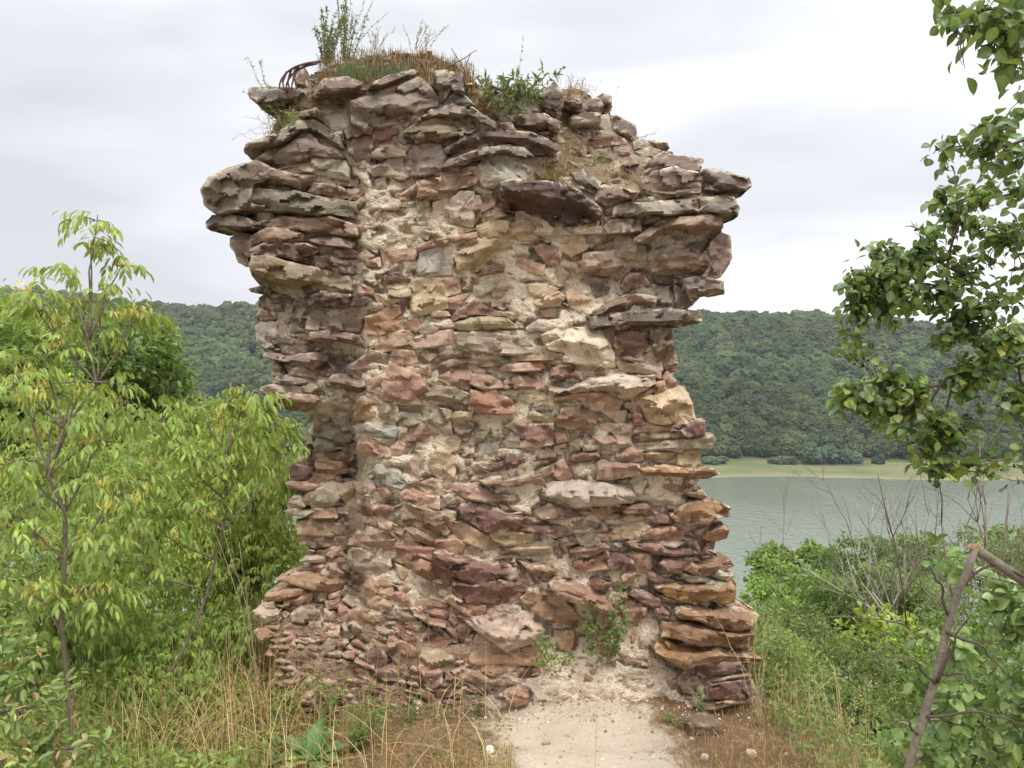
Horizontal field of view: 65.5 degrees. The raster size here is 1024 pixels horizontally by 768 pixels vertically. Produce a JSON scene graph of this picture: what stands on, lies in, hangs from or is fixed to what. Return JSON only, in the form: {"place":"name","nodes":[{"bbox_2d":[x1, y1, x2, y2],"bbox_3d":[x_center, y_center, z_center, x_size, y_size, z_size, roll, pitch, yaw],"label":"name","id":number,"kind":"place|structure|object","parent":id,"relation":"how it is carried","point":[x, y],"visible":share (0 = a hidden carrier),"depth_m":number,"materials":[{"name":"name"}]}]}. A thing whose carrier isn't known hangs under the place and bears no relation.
{"place":"outdoors","nodes":[
{"label":"outdoors","id":0,"kind":"place"},
{"bbox_2d":[0,476,1023,766],"bbox_3d":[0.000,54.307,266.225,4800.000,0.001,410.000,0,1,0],"label":"river","id":1,"kind":"structure","parent":0,"point":[748,500],"depth_m":332.92,"materials":[{"name":"grey liquid"}]},
{"bbox_2d":[0,0,1023,327],"label":"sky","id":2,"kind":"structure","parent":0,"point":[120,112],"materials":[{"name":"white"}]},
{"bbox_2d":[36,350,1023,767],"bbox_3d":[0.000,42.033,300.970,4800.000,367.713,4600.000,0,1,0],"label":"ground","id":3,"kind":"structure","parent":0,"point":[616,744],"depth_m":3.48,"materials":[{"name":"beige soil"}]},
{"bbox_2d":[0,277,99,506],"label":"broadleaf tree","id":4,"kind":"object","parent":3,"relation":"on","point":[27,331],"visible":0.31,"depth_m":8.74,"materials":[{"name":"green plant"}]},
{"bbox_2d":[0,680,115,766],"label":"dry weed","id":5,"kind":"object","parent":3,"relation":"on","point":[75,725],"visible":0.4,"depth_m":2.84,"materials":[{"name":"beige plant"}]},
{"bbox_2d":[0,607,119,767],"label":"leafy bush","id":6,"kind":"object","parent":3,"relation":"on","point":[47,741],"visible":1,"depth_m":2.58,"materials":[{"name":"green plant"}]},
{"bbox_2d":[0,210,190,764],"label":"ash sapling","id":7,"kind":"object","parent":3,"relation":"on","point":[92,434],"visible":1,"depth_m":2.98,"materials":[{"name":"green plant"}]},
{"bbox_2d":[0,510,225,719],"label":"leafy bush","id":8,"kind":"object","parent":3,"relation":"on","point":[47,632],"visible":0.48,"depth_m":3.81,"materials":[{"name":"green plant"}]},
{"bbox_2d":[0,422,229,622],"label":"leafy bush","id":9,"kind":"object","parent":3,"relation":"on","point":[49,493],"visible":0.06,"depth_m":6.61,"materials":[{"name":"green plant"}]},
{"bbox_2d":[0,369,238,656],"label":"leafy bush","id":10,"kind":"object","parent":3,"relation":"on","point":[96,462],"visible":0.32,"depth_m":5.23,"materials":[{"name":"green plant"}]},
{"bbox_2d":[47,295,203,515],"bbox_3d":[-5.370,2.308,11.195,2.894,7.146,2.202,0,1,0],"label":"broadleaf tree","id":11,"kind":"object","parent":3,"relation":"on","point":[159,366],"visible":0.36,"depth_m":10.88,"materials":[{"name":"green plant"}]},
{"bbox_2d":[0,409,302,612],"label":"leafy bush","id":12,"kind":"object","parent":3,"relation":"on","point":[132,456],"visible":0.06,"depth_m":8.28,"materials":[{"name":"green plant"}]},
{"bbox_2d":[64,592,272,742],"bbox_3d":[-1.573,1.398,3.825,1.076,0.728,1.042,0,1,0],"label":"leafy bush","id":13,"kind":"object","parent":3,"relation":"on","point":[183,627],"visible":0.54,"depth_m":3.75,"materials":[{"name":"green plant"}]},
{"bbox_2d":[57,382,310,720],"bbox_3d":[-1.378,0.789,3.752,0.714,1.606,1.284,1,2,36],"label":"ash sapling","id":14,"kind":"object","parent":3,"relation":"on","point":[157,531],"visible":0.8,"depth_m":3.62,"materials":[{"name":"green plant"}]},
{"bbox_2d":[163,391,254,605],"bbox_3d":[-5.293,3.688,14.115,2.120,7.110,1.580,0,1,0],"label":"broadleaf tree","id":15,"kind":"object","parent":3,"relation":"on","point":[211,403],"visible":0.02,"depth_m":13.94,"materials":[{"name":"green plant"}]},
{"bbox_2d":[138,682,299,767],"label":"dry weed","id":16,"kind":"object","parent":3,"relation":"on","point":[180,727],"visible":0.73,"depth_m":3.03,"materials":[{"name":"beige plant"}]},
{"bbox_2d":[136,397,308,632],"bbox_3d":[-1.598,0.835,4.923,1.121,1.527,1.145,1,1,23],"label":"leafy bush","id":17,"kind":"object","parent":3,"relation":"on","point":[288,549],"visible":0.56,"depth_m":4.75,"materials":[{"name":"green plant"}]},
{"bbox_2d":[215,521,264,709],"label":"dry weed","id":18,"kind":"object","parent":3,"relation":"on","point":[254,662],"visible":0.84,"depth_m":3.63,"materials":[{"name":"beige plant"}]},
{"bbox_2d":[233,613,318,730],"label":"dry weed","id":19,"kind":"object","parent":3,"relation":"on","point":[256,687],"visible":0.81,"depth_m":3.42,"materials":[{"name":"beige plant"}]},
{"bbox_2d":[259,714,355,767],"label":"mullein","id":20,"kind":"object","parent":3,"relation":"on","point":[302,741],"visible":0.83,"depth_m":3.25,"materials":[{"name":"green plant"}]},
{"bbox_2d":[301,653,352,726],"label":"weed","id":21,"kind":"object","parent":3,"relation":"on","point":[332,704],"visible":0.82,"depth_m":3.52,"materials":[{"name":"green plant"}]},
{"bbox_2d":[341,684,391,753],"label":"weed","id":22,"kind":"object","parent":3,"relation":"on","point":[360,733],"visible":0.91,"depth_m":3.31,"materials":[{"name":"green plant"}]},
{"bbox_2d":[369,686,435,725],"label":"weed","id":23,"kind":"object","parent":3,"relation":"on","point":[411,709],"visible":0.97,"depth_m":3.49,"materials":[{"name":"green plant"}]},
{"bbox_2d":[460,684,483,717],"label":"weed","id":24,"kind":"object","parent":3,"relation":"on","point":[479,698],"visible":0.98,"depth_m":3.63,"materials":[{"name":"green plant"}]},
{"bbox_2d":[0,575,958,767],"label":"dry grass","id":25,"kind":"structure","parent":3,"relation":"on","point":[187,737],"depth_m":3.31,"materials":[{"name":"beige plant"}]},
{"bbox_2d":[200,48,761,718],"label":"ruined wall","id":26,"kind":"structure","parent":3,"relation":"on","point":[464,330],"depth_m":3.81,"materials":[{"name":"stone"}]},
{"bbox_2d":[233,117,272,142],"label":"weed","id":27,"kind":"object","parent":26,"relation":"on","point":[253,131],"visible":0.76,"depth_m":3.92,"materials":[{"name":"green plant"}]},
{"bbox_2d":[267,105,304,127],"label":"weed","id":28,"kind":"object","parent":26,"relation":"on","point":[293,119],"visible":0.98,"depth_m":3.84,"materials":[{"name":"green plant"}]},
{"bbox_2d":[279,60,319,93],"bbox_3d":[-1.047,-1.510,3.927,0.200,0.180,0.061,0,1,-12],"label":"dead root","id":29,"kind":"object","parent":26,"relation":"on","point":[296,68],"visible":0.99,"depth_m":3.91,"materials":[{"name":"brown plant"}]},
{"bbox_2d":[311,0,369,66],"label":"weed","id":30,"kind":"object","parent":26,"relation":"on","point":[326,41],"visible":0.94,"depth_m":4.08,"materials":[{"name":"green plant"}]},
{"bbox_2d":[337,1,387,49],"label":"weed","id":31,"kind":"object","parent":26,"relation":"on","point":[346,44],"visible":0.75,"depth_m":4.30,"materials":[{"name":"green plant"}]},
{"bbox_2d":[366,21,447,49],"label":"weed","id":32,"kind":"object","parent":26,"relation":"on","point":[375,36],"visible":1,"depth_m":4.25,"materials":[{"name":"green plant"}]},
{"bbox_2d":[253,41,652,200],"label":"dry grass on wall","id":33,"kind":"structure","parent":26,"relation":"on","point":[345,69],"depth_m":3.91,"materials":[{"name":"brown plant"}]},
{"bbox_2d":[243,58,285,123],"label":"weed","id":34,"kind":"object","parent":33,"relation":"on","point":[262,88],"visible":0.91,"depth_m":3.90,"materials":[{"name":"green plant"}]},
{"bbox_2d":[445,47,476,70],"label":"dead twig","id":35,"kind":"object","parent":33,"relation":"on","point":[461,59],"visible":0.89,"depth_m":3.91,"materials":[{"name":"grey plant"}]},
{"bbox_2d":[474,59,565,117],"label":"weed","id":36,"kind":"object","parent":26,"relation":"on","point":[507,91],"visible":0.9,"depth_m":3.79,"materials":[{"name":"green plant"}]},
{"bbox_2d":[527,170,566,180],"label":"moss tuft","id":37,"kind":"object","parent":26,"relation":"on","point":[552,177],"visible":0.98,"depth_m":3.78,"materials":[{"name":"green plant"}]},
{"bbox_2d":[532,631,577,677],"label":"creeper","id":38,"kind":"object","parent":26,"relation":"attached to","point":[552,655],"visible":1,"depth_m":3.62,"materials":[{"name":"green plant"}]},
{"bbox_2d":[567,73,584,88],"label":"weed","id":39,"kind":"object","parent":26,"relation":"on","point":[576,81],"visible":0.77,"depth_m":4.43,"materials":[{"name":"green plant"}]},
{"bbox_2d":[573,154,623,165],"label":"moss tuft","id":40,"kind":"object","parent":26,"relation":"on","point":[597,159],"visible":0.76,"depth_m":3.91,"materials":[{"name":"green plant"}]},
{"bbox_2d":[576,572,634,667],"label":"creeper","id":41,"kind":"object","parent":26,"relation":"attached to","point":[615,644],"visible":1,"depth_m":3.68,"materials":[{"name":"green plant"}]},
{"bbox_2d":[486,745,493,754],"bbox_3d":[-0.091,1.502,3.267,0.036,0.035,0.034,0,1,0],"label":"stone","id":42,"kind":"object","parent":3,"relation":"on","point":[490,750],"visible":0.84,"depth_m":3.25,"materials":[{"name":"stone"}]},
{"bbox_2d":[0,286,1023,459],"bbox_3d":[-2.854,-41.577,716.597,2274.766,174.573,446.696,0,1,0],"label":"forest","id":43,"kind":"object","parent":3,"relation":"on","point":[772,376],"visible":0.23,"depth_m":630.93,"materials":[{"name":"green plant"}]},
{"bbox_2d":[0,501,1023,767],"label":"undergrowth","id":44,"kind":"object","parent":3,"relation":"on","point":[240,755],"visible":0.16,"depth_m":3.41,"materials":[{"name":"green plant"}]},
{"bbox_2d":[542,739,549,744],"bbox_3d":[0.146,1.528,3.395,0.036,0.023,0.031,0,1,0],"label":"stone","id":45,"kind":"object","parent":3,"relation":"on","point":[545,741],"visible":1,"depth_m":3.38,"materials":[{"name":"stone"}]},
{"bbox_2d":[399,690,821,767],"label":"gravel","id":46,"kind":"structure","parent":3,"relation":"on","point":[615,712],"depth_m":3.62,"materials":[{"name":"beige gravel"}]},
{"bbox_2d":[661,707,695,726],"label":"weed","id":47,"kind":"object","parent":3,"relation":"on","point":[670,716],"visible":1,"depth_m":3.50,"materials":[{"name":"green plant"}]},
{"bbox_2d":[691,689,704,712],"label":"weed","id":48,"kind":"object","parent":3,"relation":"on","point":[700,698],"visible":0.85,"depth_m":3.58,"materials":[{"name":"green plant"}]},
{"bbox_2d":[684,712,719,736],"bbox_3d":[0.828,1.488,3.475,0.149,0.077,0.133,0,1,0],"label":"stone","id":49,"kind":"object","parent":3,"relation":"on","point":[704,721],"visible":0.97,"depth_m":3.43,"materials":[{"name":"stone"}]},
{"bbox_2d":[701,753,708,760],"bbox_3d":[0.791,1.533,3.271,0.034,0.028,0.031,0,1,0],"label":"stone","id":50,"kind":"object","parent":3,"relation":"on","point":[703,756],"visible":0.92,"depth_m":3.26,"materials":[{"name":"stone"}]},
{"bbox_2d":[700,456,729,464],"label":"riverside shrub","id":51,"kind":"object","parent":3,"relation":"on","point":[719,460],"visible":1,"depth_m":486.69,"materials":[{"name":"green plant"}]},
{"bbox_2d":[711,602,770,726],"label":"dry weed","id":52,"kind":"object","parent":3,"relation":"on","point":[756,697],"visible":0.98,"depth_m":3.53,"materials":[{"name":"beige plant"}]},
{"bbox_2d":[745,749,756,758],"bbox_3d":[0.982,1.520,3.272,0.042,0.031,0.040,0,1,0],"label":"stone","id":53,"kind":"object","parent":3,"relation":"on","point":[750,753],"visible":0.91,"depth_m":3.26,"materials":[{"name":"stone"}]},
{"bbox_2d":[740,539,794,604],"bbox_3d":[8.744,10.306,26.211,2.420,10.493,2.020,1,1,32],"label":"broadleaf tree","id":54,"kind":"object","parent":3,"relation":"on","point":[772,549],"visible":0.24,"depth_m":26.02,"materials":[{"name":"green plant"}]},
{"bbox_2d":[766,455,797,464],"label":"riverside shrub","id":55,"kind":"object","parent":3,"relation":"on","point":[781,460],"visible":0.98,"depth_m":484.98,"materials":[{"name":"green plant"}]},
{"bbox_2d":[751,623,838,700],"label":"leafy bush","id":56,"kind":"object","parent":3,"relation":"on","point":[809,663],"visible":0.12,"depth_m":4.55,"materials":[{"name":"green plant"}]},
{"bbox_2d":[750,626,842,749],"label":"leafy bush","id":57,"kind":"object","parent":3,"relation":"on","point":[787,679],"visible":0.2,"depth_m":3.96,"materials":[{"name":"green plant"}]},
{"bbox_2d":[740,461,863,632],"bbox_3d":[2.504,1.690,6.789,0.935,2.136,1.075,1,1,28],"label":"bare shrub","id":58,"kind":"object","parent":3,"relation":"on","point":[835,565],"visible":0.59,"depth_m":6.84,"materials":[{"name":"brown plant"}]},
{"bbox_2d":[737,547,870,664],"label":"leafy bush","id":59,"kind":"object","parent":3,"relation":"on","point":[762,585],"visible":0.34,"depth_m":7.88,"materials":[{"name":"green plant"}]},
{"bbox_2d":[784,538,848,604],"bbox_3d":[8.605,8.712,22.173,2.230,8.958,2.091,-1,1,-31],"label":"broadleaf tree","id":60,"kind":"object","parent":3,"relation":"on","point":[808,544],"visible":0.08,"depth_m":22.03,"materials":[{"name":"green plant"}]},
{"bbox_2d":[796,441,839,464],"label":"riverside shrub","id":61,"kind":"object","parent":3,"relation":"on","point":[809,453],"visible":0.98,"depth_m":483.43,"materials":[{"name":"green plant"}]},
{"bbox_2d":[780,578,883,672],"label":"leafy bush","id":62,"kind":"object","parent":3,"relation":"on","point":[813,600],"visible":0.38,"depth_m":6.54,"materials":[{"name":"green plant"}]},
{"bbox_2d":[781,624,890,693],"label":"bare shrub","id":63,"kind":"object","parent":3,"relation":"on","point":[862,660],"visible":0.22,"depth_m":4.72,"materials":[{"name":"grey plant"}]},
{"bbox_2d":[753,598,931,756],"bbox_3d":[1.788,1.743,4.594,1.114,0.703,1.835,0,1,0],"label":"leafy bush","id":64,"kind":"object","parent":3,"relation":"on","point":[836,660],"visible":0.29,"depth_m":4.62,"materials":[{"name":"green plant"}]},
{"bbox_2d":[829,447,863,463],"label":"riverside shrub","id":65,"kind":"object","parent":3,"relation":"on","point":[846,455],"visible":0.69,"depth_m":485.54,"materials":[{"name":"green plant"}]},
{"bbox_2d":[807,674,903,758],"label":"dry weed","id":66,"kind":"object","parent":3,"relation":"on","point":[866,720],"visible":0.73,"depth_m":3.40,"materials":[{"name":"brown plant"}]},
{"bbox_2d":[782,477,932,724],"bbox_3d":[2.852,1.985,6.342,1.133,2.528,1.408,-1,1,-27],"label":"bare shrub","id":67,"kind":"object","parent":3,"relation":"on","point":[880,602],"visible":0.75,"depth_m":6.48,"materials":[{"name":"grey plant"}]},
{"bbox_2d":[784,436,941,646],"bbox_3d":[3.258,2.031,7.260,1.200,3.277,1.594,1,1,32],"label":"bare shrub","id":68,"kind":"object","parent":3,"relation":"on","point":[912,572],"visible":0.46,"depth_m":6.84,"materials":[{"name":"grey plant"}]},
{"bbox_2d":[821,679,924,766],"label":"leafy bush","id":69,"kind":"object","parent":3,"relation":"on","point":[851,694],"visible":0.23,"depth_m":3.89,"materials":[{"name":"green plant"}]},
{"bbox_2d":[802,530,952,688],"bbox_3d":[6.031,5.296,13.595,2.732,5.509,2.539,0,1,0],"label":"leafy bush","id":70,"kind":"object","parent":3,"relation":"on","point":[827,556],"visible":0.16,"depth_m":14.00,"materials":[{"name":"green plant"}]},
{"bbox_2d":[871,454,885,463],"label":"riverside shrub","id":71,"kind":"object","parent":3,"relation":"on","point":[879,459],"visible":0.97,"depth_m":486.48,"materials":[{"name":"green plant"}]},
{"bbox_2d":[831,601,935,706],"bbox_3d":[2.856,2.245,6.098,0.734,1.062,0.782,0,1,0],"label":"maple sapling","id":72,"kind":"object","parent":3,"relation":"on","point":[865,629],"visible":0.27,"depth_m":6.16,"materials":[{"name":"green plant"}]},
{"bbox_2d":[749,423,1023,724],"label":"bare shrub","id":73,"kind":"object","parent":3,"relation":"on","point":[902,593],"visible":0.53,"depth_m":5.53,"materials":[{"name":"grey plant"}]},
{"bbox_2d":[805,457,975,687],"bbox_3d":[3.628,2.159,8.010,1.716,2.908,1.639,0,1,0],"label":"bare shrub","id":74,"kind":"object","parent":3,"relation":"on","point":[869,589],"visible":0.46,"depth_m":7.78,"materials":[{"name":"grey plant"}]},
{"bbox_2d":[828,558,953,662],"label":"leafy bush","id":75,"kind":"object","parent":3,"relation":"on","point":[911,596],"visible":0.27,"depth_m":8.90,"materials":[{"name":"green plant"}]},
{"bbox_2d":[888,525,949,585],"bbox_3d":[17.831,14.663,34.408,3.225,16.840,2.462,0,1,0],"label":"broadleaf tree","id":76,"kind":"object","parent":3,"relation":"on","point":[900,543],"visible":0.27,"depth_m":33.98,"materials":[{"name":"green plant"}]},
{"bbox_2d":[826,0,1023,491],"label":"buckthorn tree","id":77,"kind":"object","parent":3,"relation":"on","point":[883,290],"visible":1,"depth_m":2.30,"materials":[{"name":"green plant"}]},
{"bbox_2d":[857,589,1023,767],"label":"leafy bush","id":78,"kind":"object","parent":3,"relation":"on","point":[977,626],"visible":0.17,"depth_m":5.78,"materials":[{"name":"green plant"}]},
{"bbox_2d":[857,290,1023,760],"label":"bare shrub","id":79,"kind":"object","parent":3,"relation":"on","point":[985,520],"visible":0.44,"depth_m":7.25,"materials":[{"name":"grey plant"}]},
{"bbox_2d":[877,531,1023,767],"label":"buckthorn shrub","id":80,"kind":"object","parent":3,"relation":"on","point":[1006,596],"visible":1,"depth_m":1.86,"materials":[{"name":"green plant"}]},
{"bbox_2d":[885,521,1023,742],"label":"leafy bush","id":81,"kind":"object","parent":3,"relation":"on","point":[1017,561],"visible":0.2,"depth_m":16.86,"materials":[{"name":"green plant"}]},
{"bbox_2d":[887,631,1023,767],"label":"leafy bush","id":82,"kind":"object","parent":3,"relation":"on","point":[981,684],"visible":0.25,"depth_m":4.35,"materials":[{"name":"green plant"}]},
{"bbox_2d":[974,523,1023,732],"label":"broadleaf tree","id":83,"kind":"object","parent":3,"relation":"on","point":[1000,531],"visible":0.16,"depth_m":30.16,"materials":[{"name":"green plant"}]}
]}

